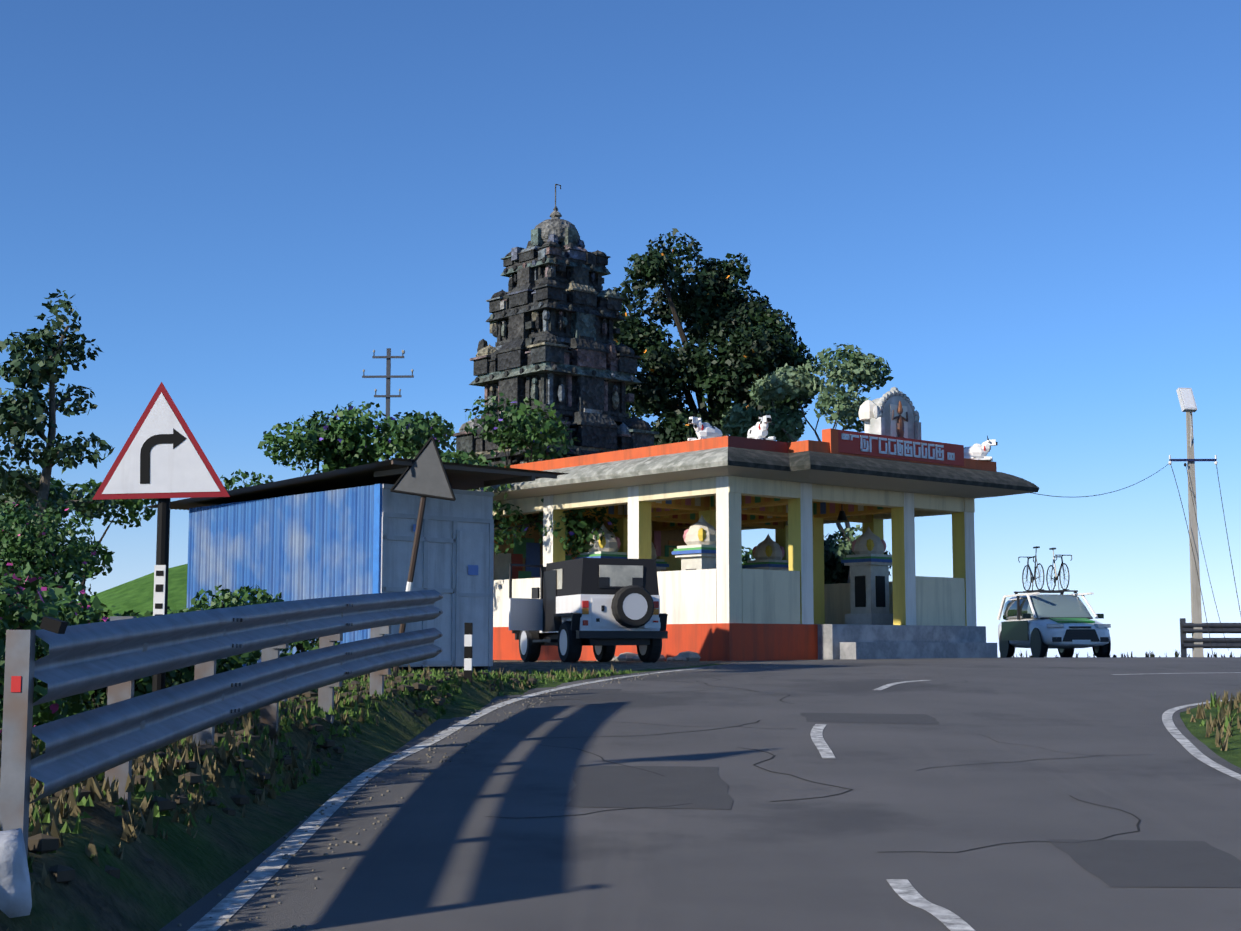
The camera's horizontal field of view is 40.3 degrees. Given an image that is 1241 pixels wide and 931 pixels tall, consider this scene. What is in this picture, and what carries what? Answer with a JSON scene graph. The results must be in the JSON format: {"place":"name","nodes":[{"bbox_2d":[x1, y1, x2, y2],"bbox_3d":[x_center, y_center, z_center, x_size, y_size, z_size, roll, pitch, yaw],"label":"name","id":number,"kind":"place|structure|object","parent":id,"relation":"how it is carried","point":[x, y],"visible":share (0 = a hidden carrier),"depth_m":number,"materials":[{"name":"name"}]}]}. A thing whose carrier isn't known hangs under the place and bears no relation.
{"place":"outdoors","nodes":[
{"label":"outdoors","id":0,"kind":"place"},
{"bbox_2d":[453,184,658,465],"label":"temple tower","id":1,"kind":"structure","parent":0,"point":[554,310],"depth_m":42.86,"materials":[{"name":"grey stone"}]},
{"bbox_2d":[0,564,1240,930],"bbox_3d":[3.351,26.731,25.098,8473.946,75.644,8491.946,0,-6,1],"label":"ground","id":2,"kind":"structure","parent":0,"point":[184,872],"depth_m":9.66,"materials":[{"name":"green plant"}]},
{"bbox_2d":[0,640,5,679],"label":"shrub","id":3,"kind":"object","parent":2,"relation":"on","point":[2,655],"visible":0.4,"depth_m":9.59,"materials":[{"name":"green plant"}]},
{"bbox_2d":[0,828,31,917],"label":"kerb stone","id":4,"kind":"object","parent":2,"relation":"on","point":[15,893],"visible":0.98,"depth_m":6.47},
{"bbox_2d":[0,498,100,619],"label":"shrub","id":5,"kind":"object","parent":2,"relation":"on","point":[21,544],"visible":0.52,"depth_m":23.73,"materials":[{"name":"green plant"}]},
{"bbox_2d":[0,559,109,742],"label":"shrub","id":6,"kind":"object","parent":2,"relation":"on","point":[23,616],"visible":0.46,"depth_m":11.39,"materials":[{"name":"green plant"}]},
{"bbox_2d":[0,288,121,527],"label":"silver oak tree","id":7,"kind":"object","parent":2,"relation":"on","point":[25,409],"visible":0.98,"depth_m":30.24,"materials":[{"name":"plant"}]},
{"bbox_2d":[0,572,139,738],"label":"shrub","id":8,"kind":"object","parent":2,"relation":"on","point":[71,584],"visible":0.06,"depth_m":13.57,"materials":[{"name":"green plant"}]},
{"bbox_2d":[1,466,157,621],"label":"tree","id":9,"kind":"object","parent":2,"relation":"on","point":[132,506],"visible":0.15,"depth_m":37.79,"materials":[{"name":"green plant"}]},
{"bbox_2d":[58,668,181,714],"bbox_3d":[-3.888,1.695,12.904,0.924,0.910,0.913,-5,-8,37],"label":"shrub","id":10,"kind":"object","parent":2,"relation":"on","point":[142,686],"visible":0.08,"depth_m":12.80,"materials":[{"name":"green plant"}]},
{"bbox_2d":[92,382,229,691],"bbox_3d":[-3.101,0.738,11.418,0.920,2.621,0.118,0,-6,-3],"label":"curve warning sign","id":11,"kind":"object","parent":2,"relation":"on","point":[162,458],"visible":0.81,"depth_m":11.44,"materials":[{"name":"white metal"}]},
{"bbox_2d":[128,610,261,687],"bbox_3d":[-4.034,1.905,15.673,1.261,1.137,1.407,-5,-8,38],"label":"shrub","id":12,"kind":"object","parent":2,"relation":"on","point":[187,675],"visible":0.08,"depth_m":15.51,"materials":[{"name":"green plant"}]},
{"bbox_2d":[144,584,288,670],"bbox_3d":[-4.333,1.888,18.495,1.420,1.188,1.602,6,-9,-44],"label":"shrub","id":13,"kind":"object","parent":2,"relation":"on","point":[242,597],"visible":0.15,"depth_m":18.20,"materials":[{"name":"green plant"}]},
{"bbox_2d":[0,589,442,855],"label":"guard rail","id":14,"kind":"object","parent":2,"relation":"on","point":[123,728],"visible":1,"depth_m":9.13,"materials":[{"name":"metal"}]},
{"bbox_2d":[220,464,345,490],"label":"tree","id":15,"kind":"object","parent":2,"relation":"on","point":[230,483],"visible":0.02,"depth_m":40.15,"materials":[{"name":"green plant"}]},
{"bbox_2d":[280,638,340,655],"bbox_3d":[-4.098,2.314,22.092,1.067,1.076,0.913,0,-6,1],"label":"bush","id":16,"kind":"object","parent":2,"relation":"on","point":[304,646],"visible":0.12,"depth_m":21.99,"materials":[{"name":"green plant"}]},
{"bbox_2d":[258,401,404,475],"bbox_3d":[-6.590,1.709,39.365,3.784,6.494,3.489,0,-6,1],"label":"tree","id":17,"kind":"object","parent":2,"relation":"on","point":[334,442],"visible":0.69,"depth_m":39.54,"materials":[{"name":"green plant"}]},
{"bbox_2d":[145,457,568,672],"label":"tin shed","id":18,"kind":"structure","parent":2,"relation":"on","point":[348,531],"depth_m":23.99,"materials":[{"name":"blue metal"}]},
{"bbox_2d":[362,348,413,459],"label":"power pole","id":19,"kind":"object","parent":2,"relation":"on","point":[388,376],"visible":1,"depth_m":55.63,"materials":[{"name":"metal"}]},
{"bbox_2d":[390,436,455,671],"bbox_3d":[-2.592,1.311,22.206,0.918,3.404,0.114,-1,-6,13],"label":"road sign","id":20,"kind":"object","parent":2,"relation":"on","point":[424,476],"visible":0.71,"depth_m":22.28,"materials":[{"name":"grey metal"}]},
{"bbox_2d":[464,623,472,681],"bbox_3d":[-1.738,2.134,19.332,0.085,0.675,0.085,0,-6,1],"label":"guide post","id":21,"kind":"object","parent":2,"relation":"on","point":[468,636],"visible":0.98,"depth_m":19.29,"materials":[{"name":"black"}]},
{"bbox_2d":[362,392,617,557],"bbox_3d":[-2.510,1.437,38.414,6.118,6.440,4.798,3,-7,-27],"label":"tree","id":22,"kind":"object","parent":2,"relation":"on","point":[413,435],"visible":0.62,"depth_m":38.41,"materials":[{"name":"green plant"}]},
{"bbox_2d":[509,558,667,662],"bbox_3d":[-0.867,2.685,30.855,2.380,1.820,4.105,2,-7,-19],"label":"jeep","id":23,"kind":"object","parent":2,"relation":"on","point":[603,607],"visible":1,"depth_m":29.45,"materials":[{"name":"black metal"}]},
{"bbox_2d":[595,651,700,660],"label":"stones","id":24,"kind":"object","parent":2,"relation":"on","point":[681,656],"visible":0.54,"depth_m":33.10,"materials":[{"name":"stone"}]},
{"bbox_2d":[613,228,823,445],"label":"tree","id":25,"kind":"object","parent":2,"relation":"on","point":[713,307],"visible":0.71,"depth_m":52.11,"materials":[{"name":"green plant"}]},
{"bbox_2d":[742,546,754,568],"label":"tree","id":26,"kind":"object","parent":2,"relation":"on","point":[746,557],"depth_m":50.09,"materials":[{"name":"green plant"}]},
{"bbox_2d":[475,428,1038,660],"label":"temple pavilion","id":27,"kind":"structure","parent":2,"relation":"on","point":[728,608],"depth_m":34.86,"materials":[{"name":"white paint"}]},
{"bbox_2d":[494,495,892,624],"bbox_3d":[2.152,2.252,38.729,10.977,2.880,11.051,0,-6,1],"label":"temple interior","id":28,"kind":"object","parent":27,"relation":"in","point":[683,536],"visible":0.42,"depth_m":38.40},
{"bbox_2d":[687,387,997,460],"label":"rooftop statues","id":29,"kind":"object","parent":27,"relation":"on","point":[891,412],"visible":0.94,"depth_m":36.07,"materials":[{"name":"white stone"}]},
{"bbox_2d":[720,343,893,582],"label":"pale tree","id":30,"kind":"object","parent":2,"relation":"on","point":[860,368],"visible":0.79,"depth_m":48.26,"materials":[{"name":"green plant"}]},
{"bbox_2d":[824,534,891,583],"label":"tree","id":31,"kind":"object","parent":2,"relation":"on","point":[836,571],"visible":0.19,"depth_m":48.35,"materials":[{"name":"green plant"}]},
{"bbox_2d":[997,546,1110,656],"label":"car","id":32,"kind":"object","parent":2,"relation":"on","point":[1038,623],"visible":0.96,"depth_m":45.19,"materials":[{"name":"grey metal"}]},
{"bbox_2d":[1033,388,1240,656],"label":"street light pole","id":33,"kind":"object","parent":2,"relation":"on","point":[1187,402],"visible":0.96,"depth_m":50.22,"materials":[{"name":"concrete"}]},
{"bbox_2d":[1180,618,1240,656],"bbox_3d":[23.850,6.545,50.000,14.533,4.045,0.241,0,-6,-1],"label":"guard rail","id":34,"kind":"object","parent":2,"relation":"on","point":[1185,628],"visible":0.88,"depth_m":49.98,"materials":[{"name":"silver metal"}]},
{"bbox_2d":[0,0,1240,656],"label":"sky","id":35,"kind":"structure","parent":0,"point":[1029,210],"materials":[{"name":"blue"}]},
{"bbox_2d":[159,657,1240,930],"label":"road asphalt","id":36,"kind":"structure","parent":0,"point":[445,847],"depth_m":10.93,"materials":[{"name":"grey asphalt"}]},
{"bbox_2d":[177,660,1240,930],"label":"road wear","id":37,"kind":"object","parent":36,"relation":"on","point":[1149,864],"visible":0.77,"depth_m":11.33,"materials":[{"name":"black asphalt"}]},
{"bbox_2d":[187,668,1240,930],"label":"road markings","id":38,"kind":"object","parent":36,"relation":"on","point":[221,912],"visible":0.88,"depth_m":10.31,"materials":[{"name":"white paint"}]}
]}

